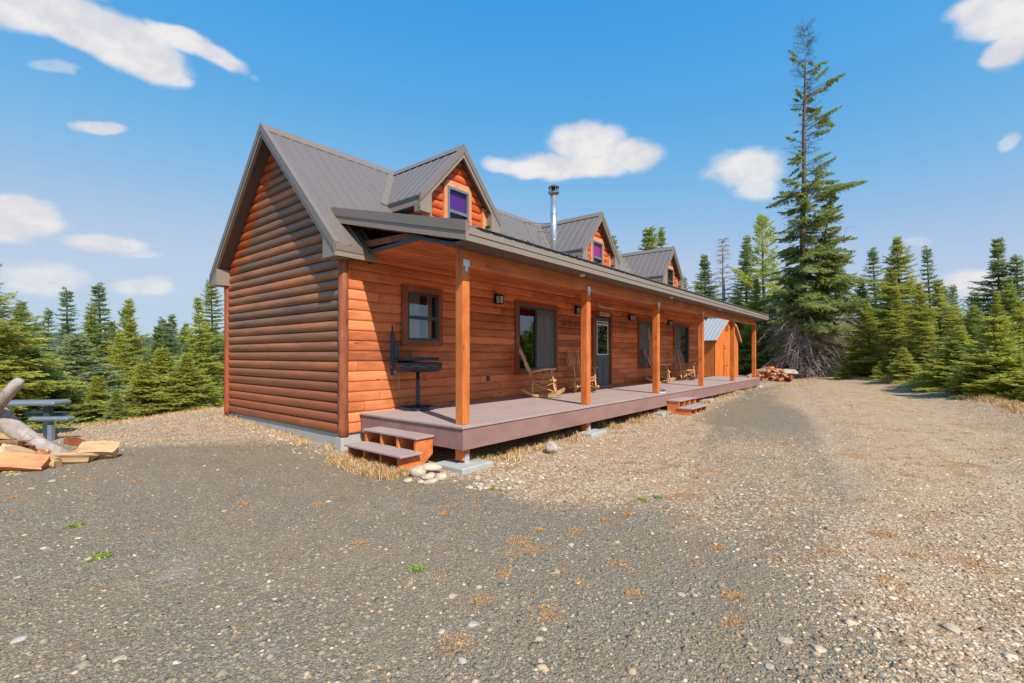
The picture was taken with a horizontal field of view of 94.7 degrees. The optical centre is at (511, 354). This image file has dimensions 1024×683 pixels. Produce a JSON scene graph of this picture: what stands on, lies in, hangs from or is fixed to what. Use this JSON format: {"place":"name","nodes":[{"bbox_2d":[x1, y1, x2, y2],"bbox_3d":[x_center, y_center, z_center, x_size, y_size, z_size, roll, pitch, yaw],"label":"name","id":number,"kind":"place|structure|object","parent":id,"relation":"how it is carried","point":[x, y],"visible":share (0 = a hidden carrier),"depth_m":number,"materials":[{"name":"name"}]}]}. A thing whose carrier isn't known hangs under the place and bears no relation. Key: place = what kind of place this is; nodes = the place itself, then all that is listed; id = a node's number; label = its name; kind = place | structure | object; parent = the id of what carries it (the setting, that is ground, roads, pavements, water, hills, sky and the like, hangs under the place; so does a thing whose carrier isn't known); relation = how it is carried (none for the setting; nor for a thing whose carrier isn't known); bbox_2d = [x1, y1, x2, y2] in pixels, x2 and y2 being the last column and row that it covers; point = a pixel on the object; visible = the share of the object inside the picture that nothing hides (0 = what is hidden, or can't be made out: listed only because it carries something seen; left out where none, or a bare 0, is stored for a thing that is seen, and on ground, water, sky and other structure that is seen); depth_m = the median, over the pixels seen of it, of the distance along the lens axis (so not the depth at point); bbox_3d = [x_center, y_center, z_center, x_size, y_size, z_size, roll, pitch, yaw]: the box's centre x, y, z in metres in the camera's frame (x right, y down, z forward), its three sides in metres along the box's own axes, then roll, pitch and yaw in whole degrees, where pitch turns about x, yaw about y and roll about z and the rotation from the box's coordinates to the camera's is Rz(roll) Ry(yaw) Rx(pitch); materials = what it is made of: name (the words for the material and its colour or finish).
{"place":"outdoors","nodes":[
{"label":"outdoors","id":0,"kind":"place"},
{"bbox_2d":[0,334,1023,682],"bbox_3d":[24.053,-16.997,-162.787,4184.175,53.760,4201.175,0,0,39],"label":"ground","id":1,"kind":"structure","parent":0,"point":[752,424],"depth_m":3.90,"materials":[{"name":"grey gravel"}]},
{"bbox_2d":[0,443,35,453],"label":"firewood","id":2,"kind":"object","parent":1,"relation":"on","point":[4,447],"visible":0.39,"depth_m":6.39,"materials":[{"name":"brown wood"}]},
{"bbox_2d":[10,635,28,643],"bbox_3d":[-2.686,1.555,2.573,0.061,0.031,0.079,0,0,2],"label":"stone","id":3,"kind":"object","parent":1,"relation":"on","point":[20,638],"visible":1,"depth_m":2.56,"materials":[{"name":"white stone"}]},
{"bbox_2d":[0,452,50,471],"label":"firewood","id":4,"kind":"object","parent":1,"relation":"on","point":[12,461],"visible":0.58,"depth_m":6.07,"materials":[{"name":"orange wood"}]},
{"bbox_2d":[29,453,62,468],"bbox_3d":[-6.363,1.462,6.299,0.648,0.267,0.263,6,-16,-3],"label":"firewood","id":5,"kind":"object","parent":4,"relation":"on","point":[56,462],"visible":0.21,"depth_m":6.29,"materials":[{"name":"brown wood"}]},
{"bbox_2d":[2,299,61,375],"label":"fir tree","id":6,"kind":"object","parent":1,"relation":"on","point":[24,303],"visible":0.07,"depth_m":14.56,"materials":[{"name":"green plant"}]},
{"bbox_2d":[0,377,72,453],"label":"fallen log","id":7,"kind":"object","parent":1,"relation":"on","point":[12,426],"visible":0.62,"depth_m":6.99,"materials":[{"name":"grey wood"}]},
{"bbox_2d":[7,399,74,440],"bbox_3d":[-8.572,1.307,8.749,1.975,0.915,0.976,0,0,20],"label":"picnic table","id":8,"kind":"object","parent":1,"relation":"on","point":[49,416],"visible":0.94,"depth_m":8.56,"materials":[{"name":"grey metal"}]},
{"bbox_2d":[24,321,61,354],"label":"pine tree","id":9,"kind":"object","parent":1,"relation":"on","point":[36,333],"visible":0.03,"depth_m":35.00,"materials":[{"name":"green plant"}]},
{"bbox_2d":[37,307,58,357],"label":"spruce tree","id":10,"kind":"object","parent":1,"relation":"on","point":[49,313],"visible":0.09,"depth_m":34.11,"materials":[{"name":"green plant"}]},
{"bbox_2d":[0,264,101,430],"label":"fir tree","id":11,"kind":"object","parent":1,"relation":"on","point":[9,365],"visible":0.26,"depth_m":11.78,"materials":[{"name":"green plant"}]},
{"bbox_2d":[5,347,100,427],"bbox_3d":[-13.014,1.751,13.010,5.488,3.990,5.360,0,0,9],"label":"young fir","id":12,"kind":"object","parent":1,"relation":"on","point":[74,413],"visible":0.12,"depth_m":12.57,"materials":[{"name":"green plant"}]},
{"bbox_2d":[23,351,98,423],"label":"young fir","id":13,"kind":"object","parent":1,"relation":"on","point":[48,355],"visible":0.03,"depth_m":13.38,"materials":[{"name":"green plant"}]},
{"bbox_2d":[46,287,81,358],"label":"spruce tree","id":14,"kind":"object","parent":1,"relation":"on","point":[66,304],"visible":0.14,"depth_m":23.62,"materials":[{"name":"green plant"}]},
{"bbox_2d":[46,452,98,463],"bbox_3d":[-6.301,1.464,6.530,0.906,0.236,0.225,-2,15,-17],"label":"firewood","id":15,"kind":"object","parent":1,"relation":"on","point":[70,458],"visible":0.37,"depth_m":6.52,"materials":[{"name":"brown wood"}]},
{"bbox_2d":[63,436,85,446],"bbox_3d":[-6.585,1.329,7.209,0.504,0.151,0.145,12,7,9],"label":"firewood","id":16,"kind":"object","parent":1,"relation":"on","point":[73,441],"visible":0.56,"depth_m":7.16,"materials":[{"name":"orange wood"}]},
{"bbox_2d":[61,375,113,424],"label":"young fir","id":17,"kind":"object","parent":1,"relation":"on","point":[97,392],"visible":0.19,"depth_m":13.15,"materials":[{"name":"green plant"}]},
{"bbox_2d":[46,333,131,416],"bbox_3d":[-14.161,2.110,16.230,8.024,5.754,6.783,0,0,-19],"label":"young fir","id":18,"kind":"object","parent":1,"relation":"on","point":[76,345],"visible":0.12,"depth_m":15.89,"materials":[{"name":"green plant"}]},
{"bbox_2d":[79,322,101,363],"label":"spruce tree","id":19,"kind":"object","parent":1,"relation":"on","point":[98,344],"visible":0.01,"depth_m":23.02,"materials":[{"name":"green plant"}]},
{"bbox_2d":[69,304,112,374],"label":"spruce tree","id":20,"kind":"object","parent":1,"relation":"on","point":[91,320],"visible":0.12,"depth_m":22.01,"materials":[{"name":"green plant"}]},
{"bbox_2d":[57,282,128,365],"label":"spruce tree","id":21,"kind":"object","parent":1,"relation":"on","point":[98,304],"visible":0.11,"depth_m":23.99,"materials":[{"name":"green plant"}]},
{"bbox_2d":[77,441,119,458],"bbox_3d":[-5.952,1.382,6.806,0.453,0.278,0.322,5,-10,-31],"label":"firewood","id":22,"kind":"object","parent":1,"relation":"on","point":[106,449],"visible":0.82,"depth_m":6.76,"materials":[{"name":"brown wood"}]},
{"bbox_2d":[88,340,124,382],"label":"fir tree","id":23,"kind":"object","parent":1,"relation":"on","point":[105,348],"visible":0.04,"depth_m":21.99,"materials":[{"name":"green plant"}]},
{"bbox_2d":[85,391,136,423],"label":"young fir","id":24,"kind":"object","parent":1,"relation":"on","point":[118,406],"visible":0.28,"depth_m":12.11,"materials":[{"name":"green plant"}]},
{"bbox_2d":[102,320,119,340],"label":"pine tree","id":25,"kind":"object","parent":1,"relation":"on","point":[111,330],"visible":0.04,"depth_m":33.82,"materials":[{"name":"green plant"}]},
{"bbox_2d":[97,333,136,398],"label":"fir tree","id":26,"kind":"object","parent":1,"relation":"on","point":[119,352],"visible":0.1,"depth_m":17.97,"materials":[{"name":"green plant"}]},
{"bbox_2d":[109,298,150,389],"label":"fir tree","id":27,"kind":"object","parent":1,"relation":"on","point":[131,324],"visible":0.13,"depth_m":20.61,"materials":[{"name":"green plant"}]},
{"bbox_2d":[110,306,152,374],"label":"pine tree","id":28,"kind":"object","parent":1,"relation":"on","point":[122,317],"visible":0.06,"depth_m":25.97,"materials":[{"name":"green plant"}]},
{"bbox_2d":[92,362,195,419],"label":"young fir","id":29,"kind":"object","parent":1,"relation":"on","point":[143,385],"visible":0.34,"depth_m":13.27,"materials":[{"name":"green plant"}]},
{"bbox_2d":[125,326,180,386],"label":"fir tree","id":30,"kind":"object","parent":1,"relation":"on","point":[157,335],"visible":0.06,"depth_m":18.88,"materials":[{"name":"green plant"}]},
{"bbox_2d":[129,322,181,370],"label":"fir tree","id":31,"kind":"object","parent":1,"relation":"on","point":[168,338],"visible":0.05,"depth_m":23.86,"materials":[{"name":"green plant"}]},
{"bbox_2d":[120,347,193,418],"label":"young fir","id":32,"kind":"object","parent":1,"relation":"on","point":[163,367],"visible":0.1,"depth_m":14.64,"materials":[{"name":"green plant"}]},
{"bbox_2d":[163,314,183,364],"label":"spruce tree","id":33,"kind":"object","parent":1,"relation":"on","point":[170,318],"visible":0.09,"depth_m":29.76,"materials":[{"name":"green plant"}]},
{"bbox_2d":[149,352,217,412],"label":"young fir","id":34,"kind":"object","parent":1,"relation":"on","point":[183,392],"visible":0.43,"depth_m":14.01,"materials":[{"name":"green plant"}]},
{"bbox_2d":[169,296,223,407],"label":"fir tree","id":35,"kind":"object","parent":1,"relation":"on","point":[216,402],"visible":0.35,"depth_m":15.37,"materials":[{"name":"green plant"}]},
{"bbox_2d":[174,327,223,381],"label":"fir tree","id":36,"kind":"object","parent":1,"relation":"on","point":[184,333],"visible":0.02,"depth_m":32.76,"materials":[{"name":"green plant"}]},
{"bbox_2d":[181,279,223,406],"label":"spruce tree","id":37,"kind":"object","parent":1,"relation":"on","point":[215,326],"visible":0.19,"depth_m":21.76,"materials":[{"name":"green plant"}]},
{"bbox_2d":[344,426,433,470],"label":"wooden steps","id":38,"kind":"structure","parent":1,"relation":"on","point":[399,448],"depth_m":6.64,"materials":[{"name":"brown wood"}]},
{"bbox_2d":[35,389,776,497],"bbox_3d":[0.375,1.446,10.145,24.175,0.256,9.177,0,0,-21],"label":"rubble","id":39,"kind":"object","parent":1,"relation":"on","point":[479,485],"visible":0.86,"depth_m":6.96,"materials":[{"name":"beige stone"}]},
{"bbox_2d":[409,465,426,476],"bbox_3d":[-1.205,1.504,6.050,0.216,0.158,0.167,0,0,1],"label":"rock","id":40,"kind":"object","parent":1,"relation":"on","point":[418,471],"visible":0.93,"depth_m":5.99,"materials":[{"name":"grey stone"}]},
{"bbox_2d":[421,462,441,470],"bbox_3d":[-1.052,1.466,6.153,0.292,0.118,0.174,0,0,-11],"label":"rock","id":41,"kind":"object","parent":1,"relation":"on","point":[428,466],"visible":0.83,"depth_m":6.10,"materials":[{"name":"grey stone"}]},
{"bbox_2d":[209,123,768,474],"bbox_3d":[2.027,-1.356,15.066,7.587,6.132,18.239,0,0,39],"label":"log cabin","id":42,"kind":"object","parent":1,"relation":"on","point":[330,267],"visible":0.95,"depth_m":9.08,"materials":[{"name":"brown wood"}]},
{"bbox_2d":[388,325,441,410],"bbox_3d":[-1.650,0.223,8.267,0.858,1.465,0.858,0,0,37],"label":"pedestal grill","id":43,"kind":"object","parent":42,"relation":"on","point":[395,365],"visible":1,"depth_m":8.11,"materials":[{"name":"black metal"}]},
{"bbox_2d":[400,284,442,345],"bbox_3d":[-1.714,-0.706,8.814,0.187,1.090,0.969,0,0,39],"label":"window","id":44,"kind":"structure","parent":42,"relation":"in","point":[410,295],"depth_m":8.79,"materials":[{"name":"wood"}]},
{"bbox_2d":[514,300,557,374],"bbox_3d":[0.571,-0.393,11.611,0.187,1.715,1.746,0,0,39],"label":"window","id":45,"kind":"structure","parent":42,"relation":"in","point":[541,312],"depth_m":11.87,"materials":[{"name":"glass"}]},
{"bbox_2d":[518,346,564,396],"bbox_3d":[0.678,0.372,10.746,1.056,1.156,0.650,0,0,7],"label":"rocking chair","id":46,"kind":"object","parent":42,"relation":"on","point":[532,392],"visible":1,"depth_m":10.51,"materials":[{"name":"brown wood"}]},
{"bbox_2d":[565,347,598,391],"bbox_3d":[1.775,0.372,12.119,0.650,1.156,1.056,0,0,-11],"label":"rocking chair","id":47,"kind":"object","parent":42,"relation":"on","point":[574,376],"visible":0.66,"depth_m":12.23,"materials":[{"name":"brown wood"}]},
{"bbox_2d":[591,311,611,387],"bbox_3d":[2.715,-0.155,14.109,0.140,2.230,1.180,0,0,39],"label":"door","id":48,"kind":"structure","parent":42,"relation":"in","point":[601,327],"depth_m":14.12,"materials":[{"name":"metal"}]},
{"bbox_2d":[637,317,651,368],"bbox_3d":[4.775,-0.391,16.756,0.187,1.736,1.744,0,0,39],"label":"window","id":49,"kind":"structure","parent":42,"relation":"in","point":[648,322],"depth_m":16.65,"materials":[{"name":"glass"}]},
{"bbox_2d":[643,349,675,382],"bbox_3d":[4.999,0.372,16.037,1.056,1.156,0.650,0,0,11],"label":"rocking chair","id":50,"kind":"object","parent":42,"relation":"on","point":[667,371],"visible":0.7,"depth_m":15.83,"materials":[{"name":"brown wood"}]},
{"bbox_2d":[673,322,688,366],"bbox_3d":[6.864,-0.400,19.313,0.187,1.741,1.760,0,0,39],"label":"window","id":51,"kind":"structure","parent":42,"relation":"in","point":[679,325],"depth_m":19.43,"materials":[{"name":"glass"}]},
{"bbox_2d":[670,349,697,379],"bbox_3d":[6.376,0.372,17.593,0.650,1.156,1.056,0,0,-13],"label":"rocking chair","id":52,"kind":"object","parent":42,"relation":"on","point":[682,370],"visible":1,"depth_m":17.74,"materials":[{"name":"brown wood"}]},
{"bbox_2d":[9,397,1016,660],"bbox_3d":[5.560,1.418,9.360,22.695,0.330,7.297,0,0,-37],"label":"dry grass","id":53,"kind":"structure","parent":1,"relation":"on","point":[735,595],"depth_m":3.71,"materials":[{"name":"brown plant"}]},
{"bbox_2d":[65,399,1021,572],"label":"green grass","id":54,"kind":"structure","parent":1,"relation":"on","point":[416,569],"depth_m":3.68,"materials":[{"name":"plant"}]},
{"bbox_2d":[545,441,557,453],"bbox_3d":[0.619,1.469,7.398,0.202,0.221,0.238,0,0,16],"label":"rock","id":55,"kind":"object","parent":1,"relation":"on","point":[551,447],"visible":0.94,"depth_m":7.33,"materials":[{"name":"white stone"}]},
{"bbox_2d":[635,226,660,251],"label":"spruce tree","id":56,"kind":"object","parent":1,"relation":"on","point":[648,242],"visible":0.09,"depth_m":47.46,"materials":[{"name":"green plant"}]},
{"bbox_2d":[657,227,667,248],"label":"spruce tree","id":57,"kind":"object","parent":1,"relation":"on","point":[661,232],"visible":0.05,"depth_m":49.91,"materials":[{"name":"green plant"}]},
{"bbox_2d":[667,397,709,415],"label":"wooden steps","id":58,"kind":"structure","parent":1,"relation":"on","point":[688,406],"depth_m":11.77,"materials":[{"name":"brown wood"}]},
{"bbox_2d":[684,254,721,317],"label":"fir tree","id":59,"kind":"object","parent":1,"relation":"on","point":[702,279],"visible":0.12,"depth_m":39.73,"materials":[{"name":"green plant"}]},
{"bbox_2d":[704,236,739,317],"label":"dead tree","id":60,"kind":"object","parent":1,"relation":"on","point":[723,282],"visible":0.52,"depth_m":38.27,"materials":[{"name":"grey wood"}]},
{"bbox_2d":[704,318,741,376],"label":"shed","id":61,"kind":"structure","parent":1,"relation":"on","point":[717,346],"depth_m":26.55,"materials":[{"name":"orange wood"}]},
{"bbox_2d":[723,344,735,376],"bbox_3d":[12.535,0.455,27.138,1.596,2.050,0.039,0,0,-41],"label":"door","id":62,"kind":"structure","parent":61,"relation":"in","point":[726,348],"depth_m":26.83,"materials":[{"name":"orange wood"}]},
{"bbox_2d":[718,235,767,369],"bbox_3d":[17.815,-2.906,35.920,7.513,12.526,6.273,0,0,-38],"label":"spruce tree","id":63,"kind":"object","parent":1,"relation":"on","point":[747,241],"visible":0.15,"depth_m":35.85,"materials":[{"name":"green plant"}]},
{"bbox_2d":[734,277,793,374],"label":"fir tree","id":64,"kind":"object","parent":1,"relation":"on","point":[756,306],"visible":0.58,"depth_m":30.41,"materials":[{"name":"green plant"}]},
{"bbox_2d":[731,213,806,364],"bbox_3d":[18.105,-3.612,33.634,6.164,13.197,6.337,0,1,24],"label":"pine tree","id":65,"kind":"object","parent":1,"relation":"on","point":[764,269],"visible":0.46,"depth_m":33.65,"materials":[{"name":"green plant"}]},
{"bbox_2d":[738,307,813,374],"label":"fir tree","id":66,"kind":"object","parent":1,"relation":"on","point":[760,364],"visible":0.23,"depth_m":30.19,"materials":[{"name":"green plant"}]},
{"bbox_2d":[777,637,792,644],"bbox_3d":[1.481,1.555,2.564,0.077,0.033,0.059,0,0,5],"label":"stone","id":67,"kind":"object","parent":1,"relation":"on","point":[786,641],"visible":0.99,"depth_m":2.55,"materials":[{"name":"grey stone"}]},
{"bbox_2d":[746,19,882,378],"bbox_3d":[17.602,-7.750,27.532,7.066,23.598,6.954,0,0,39],"label":"old fir tree","id":68,"kind":"object","parent":1,"relation":"on","point":[813,308],"visible":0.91,"depth_m":26.94,"materials":[{"name":"green plant"}]},
{"bbox_2d":[810,644,826,652],"bbox_3d":[1.623,1.555,2.494,0.063,0.032,0.066,0,0,-3],"label":"stone","id":69,"kind":"object","parent":1,"relation":"on","point":[818,648],"visible":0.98,"depth_m":2.48,"materials":[{"name":"grey stone"}]},
{"bbox_2d":[796,313,855,375],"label":"fir tree","id":70,"kind":"object","parent":1,"relation":"on","point":[840,320],"visible":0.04,"depth_m":31.74,"materials":[{"name":"green plant"}]},
{"bbox_2d":[832,364,852,379],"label":"young fir","id":71,"kind":"object","parent":1,"relation":"on","point":[842,373],"visible":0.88,"depth_m":24.44,"materials":[{"name":"green plant"}]},
{"bbox_2d":[831,349,869,378],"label":"young fir","id":72,"kind":"object","parent":1,"relation":"on","point":[858,374],"visible":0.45,"depth_m":25.19,"materials":[{"name":"green plant"}]},
{"bbox_2d":[824,278,886,375],"bbox_3d":[21.577,-0.692,28.900,6.811,8.041,4.734,-2,2,14],"label":"fir tree","id":73,"kind":"object","parent":1,"relation":"on","point":[864,292],"visible":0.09,"depth_m":28.85,"materials":[{"name":"green plant"}]},
{"bbox_2d":[820,301,895,378],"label":"fir tree","id":74,"kind":"object","parent":1,"relation":"on","point":[863,331],"visible":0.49,"depth_m":24.97,"materials":[{"name":"green plant"}]},
{"bbox_2d":[848,247,884,333],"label":"spruce tree","id":75,"kind":"object","parent":1,"relation":"on","point":[872,255],"visible":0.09,"depth_m":34.24,"materials":[{"name":"green plant"}]},
{"bbox_2d":[864,361,890,380],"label":"young fir","id":76,"kind":"object","parent":1,"relation":"on","point":[878,370],"visible":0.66,"depth_m":22.44,"materials":[{"name":"green plant"}]},
{"bbox_2d":[847,288,911,374],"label":"fir tree","id":77,"kind":"object","parent":1,"relation":"on","point":[887,333],"visible":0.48,"depth_m":23.50,"materials":[{"name":"green plant"}]},
{"bbox_2d":[847,236,946,371],"bbox_3d":[22.965,-1.563,27.478,10.979,10.643,7.052,-1,0,-42],"label":"fir tree","id":78,"kind":"object","parent":1,"relation":"on","point":[908,287],"visible":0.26,"depth_m":26.98,"materials":[{"name":"green plant"}]},
{"bbox_2d":[868,347,925,385],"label":"young fir","id":79,"kind":"object","parent":1,"relation":"on","point":[898,370],"visible":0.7,"depth_m":20.45,"materials":[{"name":"green plant"}]},
{"bbox_2d":[872,269,927,343],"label":"fir tree","id":80,"kind":"object","parent":1,"relation":"on","point":[886,276],"visible":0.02,"depth_m":31.11,"materials":[{"name":"green plant"}]},
{"bbox_2d":[880,283,945,379],"bbox_3d":[18.840,-0.440,21.566,4.067,5.708,3.658,-1,-1,-13],"label":"fir tree","id":81,"kind":"object","parent":1,"relation":"on","point":[918,314],"visible":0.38,"depth_m":21.55,"materials":[{"name":"green plant"}]},
{"bbox_2d":[896,347,947,387],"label":"young fir","id":82,"kind":"object","parent":1,"relation":"on","point":[924,366],"visible":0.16,"depth_m":18.27,"materials":[{"name":"green plant"}]},
{"bbox_2d":[907,245,958,348],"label":"spruce tree","id":83,"kind":"object","parent":1,"relation":"on","point":[927,265],"visible":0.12,"depth_m":28.31,"materials":[{"name":"green plant"}]},
{"bbox_2d":[905,279,972,352],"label":"fir tree","id":84,"kind":"object","parent":1,"relation":"on","point":[937,289],"visible":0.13,"depth_m":22.91,"materials":[{"name":"green plant"}]},
{"bbox_2d":[895,325,986,391],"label":"young fir","id":85,"kind":"object","parent":1,"relation":"on","point":[959,338],"visible":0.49,"depth_m":16.56,"materials":[{"name":"green plant"}]},
{"bbox_2d":[940,622,960,632],"bbox_3d":[2.511,1.564,2.704,0.078,0.039,0.095,0,0,-10],"label":"stone","id":86,"kind":"object","parent":1,"relation":"on","point":[951,627],"visible":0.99,"depth_m":2.69,"materials":[{"name":"grey stone"}]},
{"bbox_2d":[935,306,967,337],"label":"fir tree","id":87,"kind":"object","parent":1,"relation":"on","point":[960,313],"visible":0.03,"depth_m":30.80,"materials":[{"name":"green plant"}]},
{"bbox_2d":[944,284,964,321],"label":"spruce tree","id":88,"kind":"object","parent":1,"relation":"on","point":[953,290],"visible":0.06,"depth_m":38.18,"materials":[{"name":"green plant"}]},
{"bbox_2d":[931,305,992,365],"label":"fir tree","id":89,"kind":"object","parent":1,"relation":"on","point":[973,314],"visible":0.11,"depth_m":20.05,"materials":[{"name":"green plant"}]},
{"bbox_2d":[931,348,999,396],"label":"young fir","id":90,"kind":"object","parent":1,"relation":"on","point":[957,381],"visible":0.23,"depth_m":14.71,"materials":[{"name":"green plant"}]},
{"bbox_2d":[939,316,1023,398],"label":"sapling","id":91,"kind":"object","parent":1,"relation":"on","point":[997,354],"visible":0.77,"depth_m":14.02,"materials":[{"name":"green plant"}]},
{"bbox_2d":[959,236,1023,340],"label":"fir tree","id":92,"kind":"object","parent":1,"relation":"on","point":[999,270],"visible":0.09,"depth_m":23.92,"materials":[{"name":"green plant"}]},
{"bbox_2d":[959,353,1023,400],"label":"young fir","id":93,"kind":"object","parent":1,"relation":"on","point":[1008,369],"visible":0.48,"depth_m":13.50,"materials":[{"name":"green plant"}]},
{"bbox_2d":[976,291,1023,350],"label":"fir tree","id":94,"kind":"object","parent":1,"relation":"on","point":[996,300],"visible":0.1,"depth_m":16.15,"materials":[{"name":"green plant"}]},
{"bbox_2d":[979,277,1023,348],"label":"fir tree","id":95,"kind":"object","parent":1,"relation":"on","point":[1010,293],"visible":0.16,"depth_m":20.77,"materials":[{"name":"green plant"}]},
{"bbox_2d":[988,254,1023,321],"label":"spruce tree","id":96,"kind":"object","parent":1,"relation":"on","point":[1018,267],"visible":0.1,"depth_m":23.00,"materials":[{"name":"green plant"}]},
{"bbox_2d":[1004,386,1023,405],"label":"young fir","id":97,"kind":"object","parent":1,"relation":"on","point":[1020,395],"visible":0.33,"depth_m":12.97,"materials":[{"name":"green plant"}]},
{"bbox_2d":[1008,300,1023,353],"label":"fir tree","id":98,"kind":"object","parent":1,"relation":"on","point":[1019,317],"visible":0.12,"depth_m":17.97,"materials":[{"name":"green plant"}]},
{"bbox_3d":[-7.256,1.407,6.600,0.182,0.219,0.387,-17,-13,19],"label":"firewood","id":99,"kind":"object","parent":1,"relation":"on","visible":0},
{"bbox_2d":[0,440,28,446],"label":"firewood","id":100,"kind":"object","parent":99,"relation":"on","point":[22,443],"visible":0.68,"depth_m":6.59,"materials":[{"name":"brown wood"}]},
{"bbox_2d":[0,373,1023,480],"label":"dry grass","id":101,"kind":"structure","parent":0,"point":[374,469],"depth_m":8.84,"materials":[{"name":"beige plant"}]},
{"bbox_2d":[0,0,1023,336],"label":"sky","id":102,"kind":"structure","parent":0,"point":[128,128],"materials":[{"name":"blue"}]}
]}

